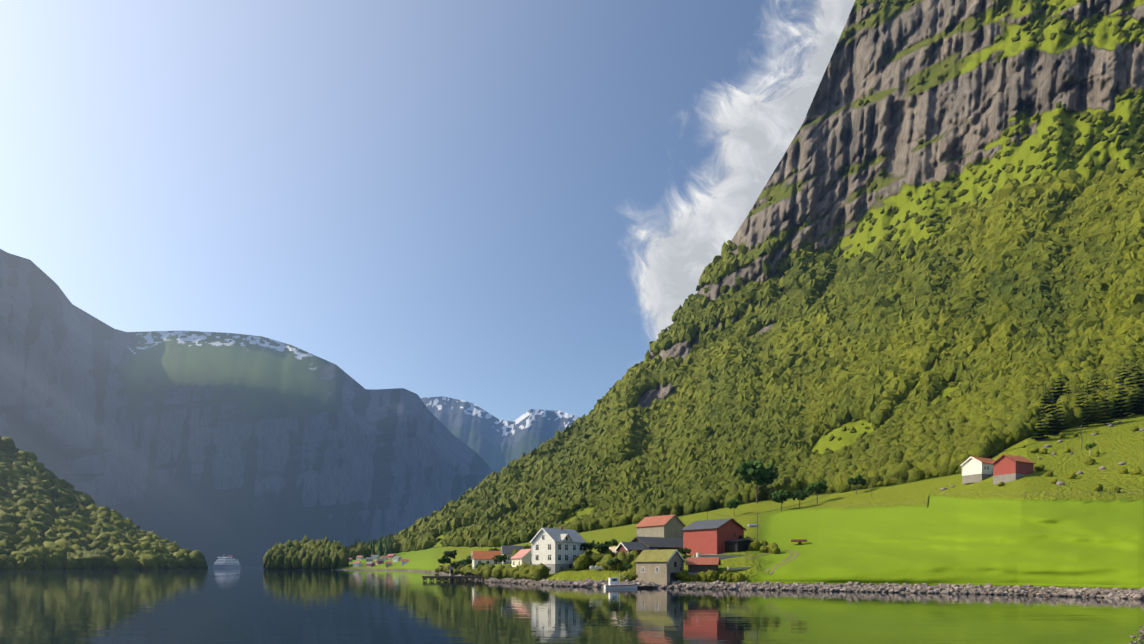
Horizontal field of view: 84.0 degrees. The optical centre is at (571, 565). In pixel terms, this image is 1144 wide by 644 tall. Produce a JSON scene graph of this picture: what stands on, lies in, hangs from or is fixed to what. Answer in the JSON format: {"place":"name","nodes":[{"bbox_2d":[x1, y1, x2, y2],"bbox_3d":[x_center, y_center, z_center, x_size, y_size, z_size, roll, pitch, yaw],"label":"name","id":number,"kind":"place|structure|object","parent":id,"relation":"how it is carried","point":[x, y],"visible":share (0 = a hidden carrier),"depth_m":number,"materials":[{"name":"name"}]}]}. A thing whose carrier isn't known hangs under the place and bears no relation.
{"place":"outdoors","nodes":[
{"label":"outdoors","id":0,"kind":"place"},
{"bbox_2d":[0,249,492,566],"bbox_3d":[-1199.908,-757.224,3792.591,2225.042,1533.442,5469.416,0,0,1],"label":"mountain","id":1,"kind":"structure","parent":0,"point":[244,450],"depth_m":2803.29,"materials":[{"name":"stone"}]},
{"bbox_2d":[0,0,816,420],"label":"sky","id":2,"kind":"structure","parent":0,"point":[425,198],"materials":[{"name":"blue"}]},
{"bbox_2d":[421,396,578,472],"bbox_3d":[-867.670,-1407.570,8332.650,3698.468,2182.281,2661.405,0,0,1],"label":"mountains","id":3,"kind":"structure","parent":0,"point":[495,444],"depth_m":8944.37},
{"bbox_2d":[0,567,1143,643],"bbox_3d":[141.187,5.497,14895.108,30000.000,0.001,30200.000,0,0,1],"label":"fjord water","id":4,"kind":"structure","parent":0,"point":[245,605],"depth_m":72.86,"materials":[{"name":"teal liquid"}]},
{"bbox_2d":[213,555,240,568],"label":"cruise ship","id":5,"kind":"object","parent":4,"relation":"on","point":[229,562],"visible":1,"depth_m":1140.39,"materials":[{"name":"white metal"}]},
{"bbox_2d":[604,574,637,588],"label":"fishing boat","id":6,"kind":"object","parent":4,"relation":"on","point":[613,582],"visible":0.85,"depth_m":150.55,"materials":[{"name":"white"}]},
{"bbox_2d":[637,586,653,587],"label":"rowing boat","id":7,"kind":"object","parent":4,"relation":"on","point":[645,586],"visible":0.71,"depth_m":152.42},
{"bbox_2d":[331,0,1143,598],"bbox_3d":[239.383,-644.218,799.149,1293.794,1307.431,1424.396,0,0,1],"label":"mountain terrain","id":8,"kind":"structure","parent":0,"point":[961,534],"depth_m":837.72,"materials":[{"name":"green plant"}]},
{"bbox_2d":[263,535,349,569],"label":"headland trees","id":9,"kind":"object","parent":8,"relation":"on","point":[295,554],"visible":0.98,"depth_m":814.36,"materials":[{"name":"green plant"}]},
{"bbox_2d":[353,561,361,566],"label":"village house","id":10,"kind":"structure","parent":8,"relation":"on","point":[357,563],"depth_m":801.03,"materials":[{"name":"white wood"}]},
{"bbox_2d":[366,557,372,561],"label":"village house","id":11,"kind":"structure","parent":8,"relation":"on","point":[369,559],"depth_m":888.10,"materials":[{"name":"grey wood"}]},
{"bbox_2d":[366,562,374,566],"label":"village house","id":12,"kind":"structure","parent":8,"relation":"on","point":[370,564],"depth_m":792.83,"materials":[{"name":"wood"}]},
{"bbox_2d":[355,532,394,555],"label":"spruce trees","id":13,"kind":"object","parent":8,"relation":"on","point":[387,549],"visible":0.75,"depth_m":978.85,"materials":[{"name":"green plant"}]},
{"bbox_2d":[376,559,383,564],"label":"village house","id":14,"kind":"structure","parent":8,"relation":"on","point":[379,561],"depth_m":803.71,"materials":[{"name":"red wood"}]},
{"bbox_2d":[385,561,391,567],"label":"village house","id":15,"kind":"structure","parent":8,"relation":"on","point":[388,563],"depth_m":744.37,"materials":[{"name":"grey wood"}]},
{"bbox_2d":[393,556,400,561],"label":"village house","id":16,"kind":"structure","parent":8,"relation":"on","point":[396,558],"depth_m":784.98,"materials":[{"name":"white wood"}]},
{"bbox_2d":[401,559,408,565],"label":"village house","id":17,"kind":"structure","parent":8,"relation":"on","point":[404,561],"depth_m":711.55,"materials":[{"name":"wood"}]},
{"bbox_2d":[438,556,449,566],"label":"broadleaf tree","id":18,"kind":"object","parent":8,"relation":"on","point":[443,559],"visible":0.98,"depth_m":407.48,"materials":[{"name":"green plant"}]},
{"bbox_2d":[443,550,456,562],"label":"broadleaf tree","id":19,"kind":"object","parent":8,"relation":"on","point":[450,554],"visible":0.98,"depth_m":407.72,"materials":[{"name":"green plant"}]},
{"bbox_2d":[448,566,454,575],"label":"small dark boathouse","id":20,"kind":"object","parent":8,"relation":"on","point":[450,568],"visible":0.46,"depth_m":347.68,"materials":[{"name":"wood"}]},
{"bbox_2d":[422,576,482,580],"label":"pier","id":21,"kind":"structure","parent":8,"relation":"on","point":[453,577],"depth_m":229.54,"materials":[{"name":"wood"}]},
{"bbox_2d":[450,560,462,568],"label":"broadleaf tree","id":22,"kind":"object","parent":8,"relation":"on","point":[455,565],"visible":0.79,"depth_m":331.45,"materials":[{"name":"green plant"}]},
{"bbox_2d":[462,556,471,566],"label":"broadleaf tree","id":23,"kind":"object","parent":8,"relation":"on","point":[468,561],"visible":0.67,"depth_m":279.62,"materials":[{"name":"green plant"}]},
{"bbox_2d":[471,551,500,568],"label":"house","id":24,"kind":"structure","parent":8,"relation":"on","point":[481,557],"depth_m":269.47,"materials":[{"name":"tile"}]},
{"bbox_2d":[492,554,506,563],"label":"broadleaf tree","id":25,"kind":"object","parent":8,"relation":"on","point":[500,558],"visible":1,"depth_m":228.86,"materials":[{"name":"green plant"}]},
{"bbox_2d":[501,546,531,564],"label":"house","id":26,"kind":"structure","parent":8,"relation":"on","point":[508,551],"depth_m":257.46,"materials":[{"name":"tile"}]},
{"bbox_2d":[510,549,531,566],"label":"house","id":27,"kind":"structure","parent":8,"relation":"on","point":[520,557],"depth_m":214.52,"materials":[{"name":"wood"}]},
{"bbox_2d":[530,526,586,573],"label":"white farmhouse","id":28,"kind":"object","parent":8,"relation":"on","point":[555,550],"visible":0.85,"depth_m":186.96,"materials":[{"name":"wood"}]},
{"bbox_2d":[581,540,594,554],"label":"broadleaf tree","id":29,"kind":"object","parent":8,"relation":"on","point":[588,546],"visible":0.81,"depth_m":192.57,"materials":[{"name":"green plant"}]},
{"bbox_2d":[590,566,602,569],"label":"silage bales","id":30,"kind":"object","parent":8,"relation":"on","point":[596,567],"visible":0.27,"depth_m":176.55,"materials":[{"name":"white plastic"}]},
{"bbox_2d":[593,541,608,553],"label":"broadleaf tree","id":31,"kind":"object","parent":8,"relation":"on","point":[601,547],"visible":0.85,"depth_m":191.31,"materials":[{"name":"green plant"}]},
{"bbox_2d":[604,539,617,546],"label":"broadleaf tree","id":32,"kind":"object","parent":8,"relation":"on","point":[613,542],"visible":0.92,"depth_m":216.82,"materials":[{"name":"green plant"}]},
{"bbox_2d":[606,558,618,572],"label":"broadleaf tree","id":33,"kind":"object","parent":8,"relation":"on","point":[613,562],"visible":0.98,"depth_m":170.40,"materials":[{"name":"green plant"}]},
{"bbox_2d":[609,547,617,556],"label":"house","id":34,"kind":"structure","parent":8,"relation":"on","point":[613,550],"depth_m":195.06,"materials":[{"name":"wood"}]},
{"bbox_2d":[623,563,632,568],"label":"broadleaf tree","id":35,"kind":"object","parent":8,"relation":"on","point":[628,566],"visible":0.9,"depth_m":162.97,"materials":[{"name":"green plant"}]},
{"bbox_2d":[615,542,657,554],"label":"dark red house","id":36,"kind":"structure","parent":8,"relation":"on","point":[628,547],"depth_m":189.14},
{"bbox_2d":[630,536,682,551],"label":"building roof","id":37,"kind":"structure","parent":8,"relation":"on","point":[661,543],"depth_m":195.74,"materials":[{"name":"tile"}]},
{"bbox_2d":[634,549,685,587],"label":"boathouse","id":38,"kind":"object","parent":8,"relation":"on","point":[665,566],"visible":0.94,"depth_m":156.91,"materials":[{"name":"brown wood"}]},
{"bbox_2d":[634,514,685,537],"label":"barn","id":39,"kind":"structure","parent":8,"relation":"on","point":[669,526],"depth_m":233.04,"materials":[{"name":"wood"}]},
{"bbox_2d":[678,547,691,559],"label":"broadleaf tree","id":40,"kind":"object","parent":8,"relation":"on","point":[685,550],"visible":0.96,"depth_m":177.64,"materials":[{"name":"green plant"}]},
{"bbox_2d":[685,557,720,574],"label":"shed","id":41,"kind":"structure","parent":8,"relation":"on","point":[698,564],"depth_m":156.21,"materials":[{"name":"metal"}]},
{"bbox_2d":[681,518,746,554],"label":"red barn","id":42,"kind":"structure","parent":8,"relation":"on","point":[706,537],"depth_m":184.37,"materials":[{"name":"wood"}]},
{"bbox_2d":[724,538,754,551],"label":"shed","id":43,"kind":"structure","parent":42,"relation":"attached to","point":[738,545],"depth_m":180.42,"materials":[{"name":"black wood"}]},
{"bbox_2d":[693,553,745,558],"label":"stone wall","id":44,"kind":"structure","parent":8,"relation":"on","point":[720,556],"depth_m":170.69,"materials":[{"name":"concrete"}]},
{"bbox_2d":[727,498,741,515],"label":"broadleaf tree","id":45,"kind":"object","parent":8,"relation":"on","point":[732,503],"visible":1,"depth_m":300.99,"materials":[{"name":"green plant"}]},
{"bbox_2d":[727,567,749,570],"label":"boat","id":46,"kind":"object","parent":8,"relation":"on","point":[734,568],"visible":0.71,"depth_m":153.94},
{"bbox_2d":[342,159,1143,559],"bbox_3d":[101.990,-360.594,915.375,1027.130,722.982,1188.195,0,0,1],"label":"forest","id":47,"kind":"object","parent":8,"relation":"on","point":[1010,277],"visible":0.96,"depth_m":727.56,"materials":[{"name":"green plant"}]},
{"bbox_2d":[735,460,778,502],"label":"broadleaf tree","id":48,"kind":"object","parent":8,"relation":"on","point":[757,472],"visible":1,"depth_m":336.66,"materials":[{"name":"green plant"}]},
{"bbox_2d":[744,550,798,573],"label":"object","id":49,"kind":"object","parent":8,"relation":"on","point":[794,557],"visible":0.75,"depth_m":159.16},
{"bbox_2d":[771,489,791,510],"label":"broadleaf tree","id":50,"kind":"object","parent":8,"relation":"on","point":[778,497],"visible":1,"depth_m":282.75,"materials":[{"name":"green plant"}]},
{"bbox_2d":[435,0,1143,543],"bbox_3d":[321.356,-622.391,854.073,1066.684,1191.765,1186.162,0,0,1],"label":"bushes","id":51,"kind":"object","parent":8,"relation":"on","point":[1103,114],"visible":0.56,"depth_m":884.85,"materials":[{"name":"green plant"}]},
{"bbox_2d":[435,426,1143,581],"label":"shrubs","id":52,"kind":"object","parent":8,"relation":"on","point":[539,572],"visible":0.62,"depth_m":181.63,"materials":[{"name":"green plant"}]},
{"bbox_2d":[791,490,808,507],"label":"broadleaf tree","id":53,"kind":"object","parent":8,"relation":"on","point":[800,495],"visible":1,"depth_m":280.11,"materials":[{"name":"green plant"}]},
{"bbox_2d":[791,539,809,543],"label":"farm trailer","id":54,"kind":"object","parent":8,"relation":"on","point":[799,541],"visible":0.9,"depth_m":183.59,"materials":[{"name":"wood"}]},
{"bbox_2d":[485,577,1143,598],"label":"shore wall rocks","id":55,"kind":"object","parent":8,"relation":"on","point":[1078,592],"depth_m":131.33,"materials":[{"name":"stone"}]},
{"bbox_2d":[806,480,827,503],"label":"broadleaf tree","id":56,"kind":"object","parent":8,"relation":"on","point":[817,487],"visible":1,"depth_m":285.04,"materials":[{"name":"green plant"}]},
{"bbox_2d":[547,344,1143,532],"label":"forest","id":57,"kind":"object","parent":8,"relation":"on","point":[1000,414],"visible":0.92,"depth_m":332.64,"materials":[{"name":"green plant"}]},
{"bbox_2d":[847,474,866,494],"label":"broadleaf tree","id":58,"kind":"object","parent":8,"relation":"on","point":[858,479],"visible":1,"depth_m":278.75,"materials":[{"name":"green plant"}]},
{"bbox_2d":[707,425,1081,540],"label":"utility poles","id":59,"kind":"object","parent":8,"relation":"on","point":[757,513],"visible":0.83,"depth_m":219.07,"materials":[{"name":"brown wood"}]},
{"bbox_2d":[789,490,1136,507],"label":"pasture fence","id":60,"kind":"object","parent":8,"relation":"on","point":[1135,492],"visible":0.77,"depth_m":161.37,"materials":[{"name":"brown wood"}]},
{"bbox_2d":[960,456,994,483],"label":"white barn","id":61,"kind":"structure","parent":8,"relation":"on","point":[976,469],"depth_m":211.68,"materials":[{"name":"wood"}]},
{"bbox_2d":[991,454,1035,484],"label":"red barn","id":62,"kind":"structure","parent":8,"relation":"on","point":[1007,468],"depth_m":191.47,"materials":[{"name":"wood"}]},
{"bbox_2d":[1032,407,1048,439],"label":"spruce tree","id":63,"kind":"object","parent":8,"relation":"on","point":[1040,434],"visible":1,"depth_m":238.19,"materials":[{"name":"green plant"}]},
{"bbox_2d":[940,421,1143,490],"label":"boulders","id":64,"kind":"object","parent":8,"relation":"on","point":[1080,472],"visible":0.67,"depth_m":214.50,"materials":[{"name":"stone"}]},
{"bbox_2d":[1039,390,1047,412],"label":"spruce tree","id":65,"kind":"object","parent":8,"relation":"on","point":[1043,406],"visible":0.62,"depth_m":267.03,"materials":[{"name":"green plant"}]},
{"bbox_2d":[1045,382,1057,411],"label":"spruce tree","id":66,"kind":"object","parent":8,"relation":"on","point":[1050,400],"visible":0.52,"depth_m":266.19,"materials":[{"name":"green plant"}]},
{"bbox_2d":[1045,392,1061,435],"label":"spruce tree","id":67,"kind":"object","parent":8,"relation":"on","point":[1052,423],"visible":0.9,"depth_m":244.05,"materials":[{"name":"green plant"}]},
{"bbox_2d":[1049,378,1057,401],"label":"spruce tree","id":68,"kind":"object","parent":8,"relation":"on","point":[1053,394],"visible":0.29,"depth_m":292.42,"materials":[{"name":"green plant"}]},
{"bbox_2d":[1048,410,1060,433],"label":"spruce tree","id":69,"kind":"object","parent":8,"relation":"on","point":[1054,427],"visible":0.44,"depth_m":244.71,"materials":[{"name":"green plant"}]},
{"bbox_2d":[1053,370,1066,401],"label":"spruce tree","id":70,"kind":"object","parent":8,"relation":"on","point":[1059,392],"visible":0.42,"depth_m":293.97,"materials":[{"name":"green plant"}]},
{"bbox_2d":[1054,395,1067,429],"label":"spruce tree","id":71,"kind":"object","parent":8,"relation":"on","point":[1060,421],"visible":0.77,"depth_m":249.05,"materials":[{"name":"green plant"}]},
{"bbox_2d":[1074,386,1085,412],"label":"spruce tree","id":72,"kind":"object","parent":8,"relation":"on","point":[1079,402],"visible":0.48,"depth_m":257.62,"materials":[{"name":"green plant"}]},
{"bbox_2d":[1079,391,1094,426],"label":"spruce tree","id":73,"kind":"object","parent":8,"relation":"on","point":[1087,423],"visible":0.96,"depth_m":250.44,"materials":[{"name":"green plant"}]},
{"bbox_2d":[1085,377,1091,393],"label":"spruce tree","id":74,"kind":"object","parent":8,"relation":"on","point":[1088,387],"visible":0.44,"depth_m":280.69,"materials":[{"name":"green plant"}]},
{"bbox_2d":[1084,442,1096,454],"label":"broadleaf tree","id":75,"kind":"object","parent":8,"relation":"on","point":[1089,445],"visible":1,"depth_m":206.52,"materials":[{"name":"green plant"}]},
{"bbox_2d":[1088,397,1099,422],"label":"spruce tree","id":76,"kind":"object","parent":8,"relation":"on","point":[1095,420],"visible":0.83,"depth_m":255.13,"materials":[{"name":"green plant"}]},
{"bbox_2d":[1090,365,1099,387],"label":"spruce tree","id":77,"kind":"object","parent":8,"relation":"on","point":[1094,379],"visible":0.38,"depth_m":283.57,"materials":[{"name":"green plant"}]},
{"bbox_2d":[1096,386,1113,424],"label":"spruce tree","id":78,"kind":"object","parent":8,"relation":"on","point":[1105,418],"visible":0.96,"depth_m":248.14,"materials":[{"name":"green plant"}]},
{"bbox_2d":[1116,365,1123,382],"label":"spruce tree","id":79,"kind":"object","parent":8,"relation":"on","point":[1119,376],"visible":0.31,"depth_m":286.62,"materials":[{"name":"green plant"}]},
{"bbox_2d":[1110,378,1132,417],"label":"spruce tree","id":80,"kind":"object","parent":8,"relation":"on","point":[1120,412],"visible":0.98,"depth_m":255.85,"materials":[{"name":"green plant"}]},
{"bbox_2d":[1118,360,1128,381],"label":"spruce tree","id":81,"kind":"object","parent":8,"relation":"on","point":[1124,371],"visible":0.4,"depth_m":295.10,"materials":[{"name":"green plant"}]},
{"bbox_2d":[1118,376,1130,407],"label":"spruce tree","id":82,"kind":"object","parent":8,"relation":"on","point":[1123,388],"visible":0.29,"depth_m":265.26,"materials":[{"name":"green plant"}]},
{"bbox_2d":[1125,365,1133,386],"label":"spruce tree","id":83,"kind":"object","parent":8,"relation":"on","point":[1129,379],"visible":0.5,"depth_m":276.29,"materials":[{"name":"green plant"}]},
{"bbox_2d":[1127,378,1143,414],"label":"spruce tree","id":84,"kind":"object","parent":8,"relation":"on","point":[1135,404],"visible":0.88,"depth_m":256.74,"materials":[{"name":"green plant"}]},
{"bbox_2d":[1132,360,1143,387],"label":"spruce tree","id":85,"kind":"object","parent":8,"relation":"on","point":[1140,381],"visible":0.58,"depth_m":273.10,"materials":[{"name":"green plant"}]},
{"bbox_2d":[1133,380,1143,414],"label":"spruce tree","id":86,"kind":"object","parent":8,"relation":"on","point":[1142,407],"visible":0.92,"depth_m":256.38,"materials":[{"name":"green plant"}]},
{"bbox_2d":[635,0,854,340],"bbox_3d":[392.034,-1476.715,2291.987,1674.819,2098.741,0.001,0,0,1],"label":"cloud","id":87,"kind":"structure","parent":0,"point":[759,125],"depth_m":2289.96,"materials":[{"name":"white"}]},
{"bbox_2d":[1127,624,1143,643],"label":"rocks","id":88,"kind":"object","parent":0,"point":[1141,636],"depth_m":47.19,"materials":[{"name":"stone"}]},
{"bbox_3d":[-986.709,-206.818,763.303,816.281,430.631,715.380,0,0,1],"label":"slope","id":89,"kind":"object","parent":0,"visible":0},
{"bbox_2d":[0,436,207,570],"bbox_3d":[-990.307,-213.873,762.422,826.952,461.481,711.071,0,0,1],"label":"slope forest","id":90,"kind":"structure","parent":89,"relation":"on","point":[49,520],"depth_m":926.28,"materials":[{"name":"green plant"}]}
]}

